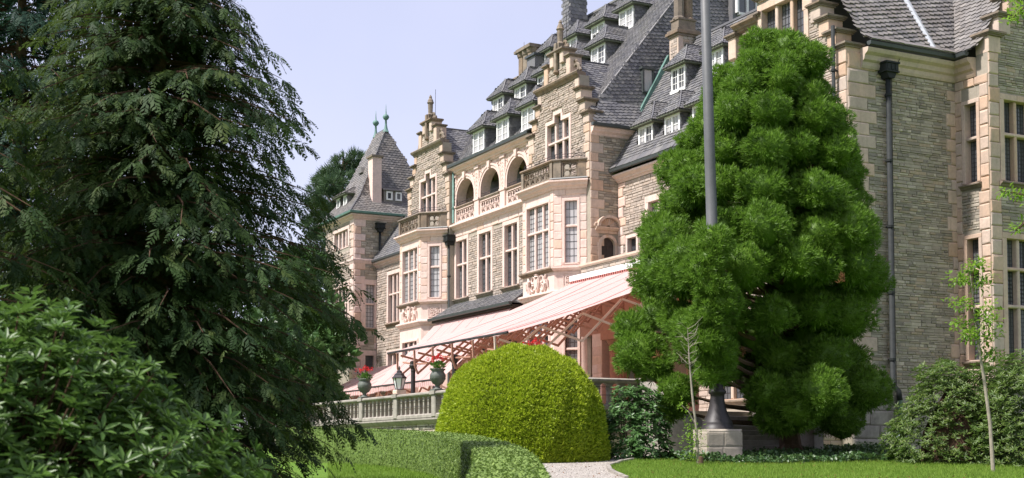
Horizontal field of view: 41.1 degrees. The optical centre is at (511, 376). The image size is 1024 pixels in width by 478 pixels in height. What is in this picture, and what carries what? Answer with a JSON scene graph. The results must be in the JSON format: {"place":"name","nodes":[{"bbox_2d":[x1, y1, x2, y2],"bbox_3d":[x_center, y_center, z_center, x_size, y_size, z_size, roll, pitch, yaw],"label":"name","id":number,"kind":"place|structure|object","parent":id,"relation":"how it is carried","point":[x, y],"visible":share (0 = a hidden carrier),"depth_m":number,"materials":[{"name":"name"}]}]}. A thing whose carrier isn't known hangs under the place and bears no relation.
{"place":"outdoors","nodes":[
{"label":"outdoors","id":0,"kind":"place"},
{"bbox_2d":[0,0,612,428],"label":"sky","id":1,"kind":"structure","parent":0,"point":[351,62],"materials":[{"name":"blue"}]},
{"bbox_2d":[543,454,648,477],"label":"gravel path","id":2,"kind":"structure","parent":0,"point":[598,466],"depth_m":31.22,"materials":[{"name":"beige gravel"}]},
{"bbox_2d":[235,447,1023,477],"bbox_3d":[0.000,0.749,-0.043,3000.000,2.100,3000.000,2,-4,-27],"label":"lawn","id":3,"kind":"structure","parent":0,"point":[321,473],"depth_m":30.93,"materials":[{"name":"green plant"}]},
{"bbox_2d":[0,56,121,476],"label":"conifer","id":4,"kind":"object","parent":3,"relation":"on","point":[7,197],"visible":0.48,"depth_m":18.32,"materials":[{"name":"green plant"}]},
{"bbox_2d":[0,0,215,432],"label":"conifer","id":5,"kind":"object","parent":3,"relation":"on","point":[21,24],"visible":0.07,"depth_m":23.93,"materials":[{"name":"green plant"}]},
{"bbox_2d":[0,284,274,477],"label":"foreground rhododendron","id":6,"kind":"object","parent":3,"relation":"on","point":[112,418],"visible":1,"depth_m":9.09,"materials":[{"name":"green plant"}]},
{"bbox_2d":[0,0,384,477],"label":"conifer","id":7,"kind":"object","parent":3,"relation":"on","point":[141,179],"visible":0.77,"depth_m":20.26,"materials":[{"name":"green plant"}]},
{"bbox_2d":[184,256,261,385],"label":"background tree","id":8,"kind":"object","parent":3,"relation":"on","point":[232,310],"depth_m":85.00,"materials":[{"name":"green plant"}]},
{"bbox_2d":[216,307,328,443],"bbox_3d":[-10.871,-0.015,61.963,5.390,6.564,4.895,-2,-4,30],"label":"background tree","id":9,"kind":"object","parent":3,"relation":"on","point":[258,314],"visible":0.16,"depth_m":61.43,"materials":[{"name":"green plant"}]},
{"bbox_2d":[262,245,347,375],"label":"background tree","id":10,"kind":"object","parent":3,"relation":"on","point":[332,297],"visible":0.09,"depth_m":77.69,"materials":[{"name":"green plant"}]},
{"bbox_2d":[293,299,363,403],"bbox_3d":[-8.877,-0.212,64.097,3.493,7.203,3.617,-2,-4,36],"label":"background tree","id":11,"kind":"object","parent":3,"relation":"on","point":[338,352],"visible":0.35,"depth_m":63.57,"materials":[{"name":"green plant"}]},
{"bbox_2d":[294,145,365,253],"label":"pine tree","id":12,"kind":"object","parent":3,"relation":"on","point":[334,173],"visible":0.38,"depth_m":100.27,"materials":[{"name":"green plant"}]},
{"bbox_2d":[318,111,412,399],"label":"castle tower","id":13,"kind":"structure","parent":3,"relation":"on","point":[369,210],"depth_m":82.39,"materials":[{"name":"stone"}]},
{"bbox_2d":[333,225,349,251],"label":"window","id":14,"kind":"structure","parent":13,"relation":"in","point":[341,239],"depth_m":83.45,"materials":[{"name":"stone"}]},
{"bbox_2d":[334,281,349,326],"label":"window","id":15,"kind":"structure","parent":13,"relation":"in","point":[336,291],"depth_m":82.60,"materials":[{"name":"stone"}]},
{"bbox_2d":[360,350,376,374],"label":"window","id":16,"kind":"structure","parent":13,"relation":"in","point":[369,359],"depth_m":81.58,"materials":[{"name":"stone"}]},
{"bbox_2d":[361,279,376,330],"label":"window","id":17,"kind":"structure","parent":13,"relation":"in","point":[369,316],"depth_m":81.80,"materials":[{"name":"stone"}]},
{"bbox_2d":[276,426,551,477],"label":"hedge","id":18,"kind":"object","parent":3,"relation":"on","point":[445,454],"visible":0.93,"depth_m":28.47,"materials":[{"name":"green plant"}]},
{"bbox_2d":[237,415,638,453],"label":"terrace wall","id":19,"kind":"structure","parent":3,"relation":"on","point":[416,423],"depth_m":51.37,"materials":[{"name":"stone"}]},
{"bbox_2d":[301,390,445,424],"bbox_3d":[-4.331,1.154,52.201,0.480,0.945,27.220,2,-4,-27],"label":"balustrade","id":20,"kind":"object","parent":19,"relation":"on","point":[411,405],"visible":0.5,"depth_m":52.34,"materials":[{"name":"grey stone"}]},
{"bbox_2d":[357,379,371,397],"bbox_3d":[-5.981,0.479,55.456,0.592,0.782,0.592,2,-4,-27],"label":"urn","id":21,"kind":"object","parent":20,"relation":"on","point":[364,387],"visible":1,"depth_m":55.26,"materials":[{"name":"metal"}]},
{"bbox_2d":[355,365,372,379],"bbox_3d":[-5.983,-0.155,55.518,0.755,0.638,0.701,-2,-4,29],"label":"geranium","id":22,"kind":"object","parent":21,"relation":"in","point":[364,375],"visible":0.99,"depth_m":55.44,"materials":[{"name":"red plant"}]},
{"bbox_2d":[392,366,406,393],"bbox_3d":[-4.303,0.133,52.206,0.502,1.095,0.580,2,-4,-27],"label":"lantern","id":23,"kind":"object","parent":20,"relation":"on","point":[399,377],"visible":0.99,"depth_m":52.05,"materials":[{"name":"metal"}]},
{"bbox_2d":[429,368,445,390],"bbox_3d":[-2.662,0.107,49.010,0.592,0.782,0.592,2,-4,-27],"label":"urn","id":24,"kind":"object","parent":20,"relation":"on","point":[437,378],"visible":0.98,"depth_m":48.82,"materials":[{"name":"metal"}]},
{"bbox_2d":[426,353,446,368],"bbox_3d":[-2.683,-0.525,49.068,0.753,0.649,0.737,2,-4,-27],"label":"geranium","id":25,"kind":"object","parent":24,"relation":"in","point":[437,363],"visible":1,"depth_m":48.96,"materials":[{"name":"red plant"}]},
{"bbox_3d":[0.693,-0.268,42.492,0.592,0.782,0.592,2,-4,-27],"label":"urn","id":26,"kind":"object","parent":20,"relation":"on","visible":0},
{"bbox_2d":[522,337,544,345],"bbox_3d":[0.671,-0.905,42.535,0.754,0.645,0.707,-3,-4,39],"label":"geranium","id":27,"kind":"object","parent":26,"relation":"in","point":[536,342],"visible":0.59,"depth_m":42.47,"materials":[{"name":"red plant"}]},
{"bbox_2d":[249,409,751,452],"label":"terrace","id":28,"kind":"structure","parent":3,"relation":"on","point":[729,413],"depth_m":42.88,"materials":[{"name":"grey stone"}]},
{"bbox_2d":[403,360,428,392],"bbox_3d":[-3.737,0.499,52.726,0.304,2.313,2.405,2,-4,-27],"label":"awning post","id":29,"kind":"object","parent":28,"relation":"on","point":[411,366],"visible":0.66,"depth_m":52.85,"materials":[{"name":"black metal"}]},
{"bbox_2d":[442,354,471,374],"bbox_3d":[-2.000,0.305,49.352,0.304,2.313,2.405,2,-4,-27],"label":"awning post","id":30,"kind":"object","parent":28,"relation":"on","point":[456,358],"visible":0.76,"depth_m":49.48,"materials":[{"name":"brown wood"}]},
{"bbox_2d":[371,0,756,396],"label":"castle main block","id":31,"kind":"structure","parent":28,"relation":"on","point":[512,196],"depth_m":65.68,"materials":[{"name":"stone"}]},
{"bbox_2d":[342,365,393,399],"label":"awning","id":32,"kind":"object","parent":31,"relation":"attached to","point":[376,373],"visible":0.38,"depth_m":77.04,"materials":[{"name":"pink fabric"}]},
{"bbox_2d":[384,268,399,326],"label":"window","id":33,"kind":"structure","parent":31,"relation":"in","point":[393,277],"depth_m":79.75,"materials":[{"name":"stone"}]},
{"bbox_2d":[386,349,399,395],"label":"window","id":34,"kind":"structure","parent":31,"relation":"in","point":[390,358],"depth_m":79.90,"materials":[{"name":"stone"}]},
{"bbox_2d":[401,338,417,358],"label":"window","id":35,"kind":"structure","parent":31,"relation":"in","point":[408,343],"depth_m":73.92,"materials":[{"name":"stone"}]},
{"bbox_2d":[401,245,418,304],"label":"window","id":36,"kind":"structure","parent":31,"relation":"in","point":[409,256],"depth_m":74.08,"materials":[{"name":"stone"}]},
{"bbox_2d":[419,169,436,211],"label":"window","id":37,"kind":"structure","parent":31,"relation":"in","point":[427,185],"depth_m":74.82,"materials":[{"name":"stone"}]},
{"bbox_2d":[427,244,441,297],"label":"window","id":38,"kind":"structure","parent":31,"relation":"in","point":[434,266],"depth_m":72.35,"materials":[{"name":"stone"}]},
{"bbox_2d":[371,309,509,396],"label":"awning","id":39,"kind":"object","parent":31,"relation":"attached to","point":[435,332],"visible":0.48,"depth_m":66.67,"materials":[{"name":"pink fabric"}]},
{"bbox_2d":[452,234,469,302],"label":"window","id":40,"kind":"structure","parent":31,"relation":"in","point":[461,246],"depth_m":71.38,"materials":[{"name":"stone"}]},
{"bbox_2d":[474,226,492,297],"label":"window","id":41,"kind":"structure","parent":31,"relation":"in","point":[484,236],"depth_m":69.03,"materials":[{"name":"stone"}]},
{"bbox_2d":[477,338,492,356],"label":"window","id":42,"kind":"structure","parent":31,"relation":"in","point":[492,338],"depth_m":68.50,"materials":[{"name":"red glass"}]},
{"bbox_2d":[499,217,519,291],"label":"window","id":43,"kind":"structure","parent":31,"relation":"in","point":[510,229],"depth_m":66.50,"materials":[{"name":"stone"}]},
{"bbox_2d":[387,260,643,373],"bbox_3d":[1.306,-2.400,52.278,8.789,4.589,10.600,2,-4,-27],"label":"awning","id":44,"kind":"object","parent":31,"relation":"attached to","point":[592,290],"visible":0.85,"depth_m":52.13,"materials":[{"name":"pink fabric"}]},
{"bbox_2d":[525,199,550,272],"bbox_3d":[1.253,-6.224,60.918,0.300,3.000,2.300,2,-4,-27],"label":"window","id":45,"kind":"structure","parent":31,"relation":"in","point":[537,216],"depth_m":61.14,"materials":[{"name":"stone"}]},
{"bbox_2d":[526,321,549,346],"bbox_3d":[1.253,-1.646,60.654,0.300,2.170,2.240,2,-4,-27],"label":"window","id":46,"kind":"structure","parent":31,"relation":"in","point":[547,337],"depth_m":60.68,"materials":[{"name":"stone"}]},
{"bbox_2d":[545,108,571,170],"bbox_3d":[2.200,-10.738,61.666,0.350,2.540,2.360,2,-4,-27],"label":"window","id":47,"kind":"structure","parent":31,"relation":"in","point":[558,131],"depth_m":61.88,"materials":[{"name":"stone"}]},
{"bbox_2d":[562,197,579,263],"bbox_3d":[2.594,-6.330,59.424,0.800,2.880,0.260,-1,-3,18],"label":"window","id":48,"kind":"structure","parent":31,"relation":"in","point":[570,206],"depth_m":59.42,"materials":[{"name":"stone"}]},
{"bbox_2d":[562,316,579,364],"bbox_3d":[2.594,-0.684,59.098,0.800,3.870,0.260,-1,-3,18],"label":"window","id":49,"kind":"structure","parent":31,"relation":"in","point":[570,347],"depth_m":59.13,"materials":[{"name":"stone"}]},
{"bbox_2d":[602,238,612,257],"bbox_3d":[4.092,-5.161,59.289,0.680,1.730,0.098,2,-4,-27],"label":"door","id":50,"kind":"structure","parent":31,"relation":"in","point":[607,250],"depth_m":59.34,"materials":[{"name":"brown wood"}]},
{"bbox_2d":[639,66,655,92],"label":"roof window","id":51,"kind":"structure","parent":31,"relation":"in","point":[647,73],"depth_m":61.04,"materials":[{"name":"glass"}]},
{"bbox_2d":[735,0,756,15],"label":"window","id":52,"kind":"structure","parent":31,"relation":"in","point":[742,7],"depth_m":63.88,"materials":[{"name":"white paint"}]},
{"bbox_2d":[588,377,652,408],"bbox_3d":[3.066,0.506,40.966,2.470,0.945,0.480,2,-4,-27],"label":"balustrade","id":53,"kind":"object","parent":28,"relation":"on","point":[608,383],"visible":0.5,"depth_m":40.82,"materials":[{"name":"grey stone"}]},
{"bbox_2d":[434,341,611,462],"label":"clipped dome","id":54,"kind":"structure","parent":3,"relation":"on","point":[544,403],"depth_m":35.48,"materials":[{"name":"green plant"}]},
{"bbox_2d":[606,456,644,477],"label":"lawn edging","id":55,"kind":"object","parent":3,"relation":"on","point":[611,470],"visible":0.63,"depth_m":31.23,"materials":[{"name":"grey stone"}]},
{"bbox_2d":[603,382,675,459],"bbox_3d":[3.393,1.255,37.339,2.366,2.274,1.762,0,-3,0],"label":"broadleaf shrub","id":56,"kind":"object","parent":3,"relation":"on","point":[636,418],"visible":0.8,"depth_m":37.09,"materials":[{"name":"green plant"}]},
{"bbox_2d":[579,0,756,410],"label":"castle connecting wing","id":57,"kind":"structure","parent":3,"relation":"on","point":[670,101],"depth_m":57.90,"materials":[{"name":"beige stone"}]},
{"bbox_2d":[625,233,638,252],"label":"window","id":58,"kind":"structure","parent":57,"relation":"in","point":[631,241],"depth_m":58.72,"materials":[{"name":"stone"}]},
{"bbox_2d":[645,194,660,217],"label":"window","id":59,"kind":"structure","parent":57,"relation":"in","point":[652,199],"depth_m":57.33,"materials":[{"name":"stone"}]},
{"bbox_2d":[675,323,707,463],"bbox_3d":[4.549,0.366,34.536,0.866,3.814,0.777,-1,-3,14],"label":"bare topped sapling","id":60,"kind":"object","parent":3,"relation":"on","point":[695,424],"visible":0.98,"depth_m":34.49,"materials":[{"name":"green plant"}]},
{"bbox_2d":[698,456,703,464],"bbox_3d":[4.725,2.141,34.180,0.167,0.320,0.165,2,-4,-27],"label":"plant label","id":61,"kind":"object","parent":3,"relation":"on","point":[700,459],"visible":0.65,"depth_m":34.14,"materials":[{"name":"beige"}]},
{"bbox_2d":[693,0,742,460],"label":"flagpole","id":62,"kind":"object","parent":3,"relation":"on","point":[723,435],"visible":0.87,"depth_m":36.80,"materials":[{"name":"black metal"}]},
{"bbox_2d":[637,378,823,453],"bbox_3d":[6.551,1.293,41.009,4.710,2.540,3.070,2,-4,-27],"label":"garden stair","id":63,"kind":"object","parent":3,"relation":"on","point":[752,437],"visible":0.19,"depth_m":40.60,"materials":[{"name":"grey stone"}]},
{"bbox_2d":[608,25,897,451],"bbox_3d":[7.076,-4.114,39.777,8.773,12.952,7.473,2,-4,-27],"label":"cloud pruned tree","id":64,"kind":"object","parent":3,"relation":"on","point":[792,234],"visible":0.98,"depth_m":38.03,"materials":[{"name":"green plant"}]},
{"bbox_2d":[551,454,1019,477],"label":"fallen leaves","id":65,"kind":"object","parent":3,"relation":"on","point":[740,465],"visible":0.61,"depth_m":30.25,"materials":[{"name":"brown plant"}]},
{"bbox_2d":[699,0,1023,448],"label":"castle east wing","id":66,"kind":"structure","parent":3,"relation":"on","point":[931,92],"depth_m":45.97,"materials":[{"name":"beige stone"}]},
{"bbox_2d":[724,381,747,404],"bbox_3d":[7.597,-0.153,45.814,0.460,2.180,2.500,2,-4,-27],"label":"window","id":67,"kind":"structure","parent":66,"relation":"in","point":[732,396],"depth_m":46.04,"materials":[{"name":"stone"}]},
{"bbox_2d":[757,0,808,38],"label":"window","id":68,"kind":"structure","parent":66,"relation":"in","point":[779,14],"depth_m":48.21,"materials":[{"name":"stone"}]},
{"bbox_2d":[958,97,981,190],"bbox_3d":[15.638,-7.867,46.322,0.520,3.040,0.940,2,-4,-27],"label":"window","id":69,"kind":"structure","parent":66,"relation":"in","point":[970,109],"depth_m":46.50,"materials":[{"name":"stone"}]},
{"bbox_2d":[962,233,985,366],"bbox_3d":[15.638,-2.575,46.016,0.520,4.440,0.940,2,-4,-27],"label":"window","id":70,"kind":"structure","parent":66,"relation":"in","point":[973,244],"depth_m":46.20,"materials":[{"name":"stone"}]},
{"bbox_2d":[999,93,1023,188],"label":"window","id":71,"kind":"structure","parent":66,"relation":"in","point":[1011,107],"depth_m":46.26,"materials":[{"name":"stone"}]},
{"bbox_2d":[1002,232,1023,365],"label":"window","id":72,"kind":"structure","parent":66,"relation":"in","point":[1012,245],"depth_m":45.93,"materials":[{"name":"stone"}]},
{"bbox_2d":[877,349,1023,466],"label":"rhododendron","id":73,"kind":"object","parent":3,"relation":"on","point":[956,429],"visible":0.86,"depth_m":34.46,"materials":[{"name":"green plant"}]},
{"bbox_2d":[941,254,1006,471],"bbox_3d":[10.502,-0.318,31.057,1.434,5.001,1.215,-1,-3,18],"label":"staked sapling","id":74,"kind":"object","parent":3,"relation":"on","point":[988,320],"visible":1,"depth_m":31.05,"materials":[{"name":"green plant"}]},
{"bbox_2d":[996,0,1023,234],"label":"overhanging tree","id":75,"kind":"object","parent":3,"relation":"on","point":[1018,194],"visible":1,"depth_m":21.95,"materials":[{"name":"green plant"}]},
{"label":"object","id":76,"kind":"structure","parent":3,"relation":"on","visible":0},
{"bbox_2d":[658,441,918,463],"bbox_3d":[8.731,2.150,39.173,10.720,0.724,7.291,2,-4,-27],"label":"ivy bed","id":77,"kind":"object","parent":76,"relation":"on","point":[842,453],"visible":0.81,"depth_m":35.94,"materials":[{"name":"green plant"}]}
]}

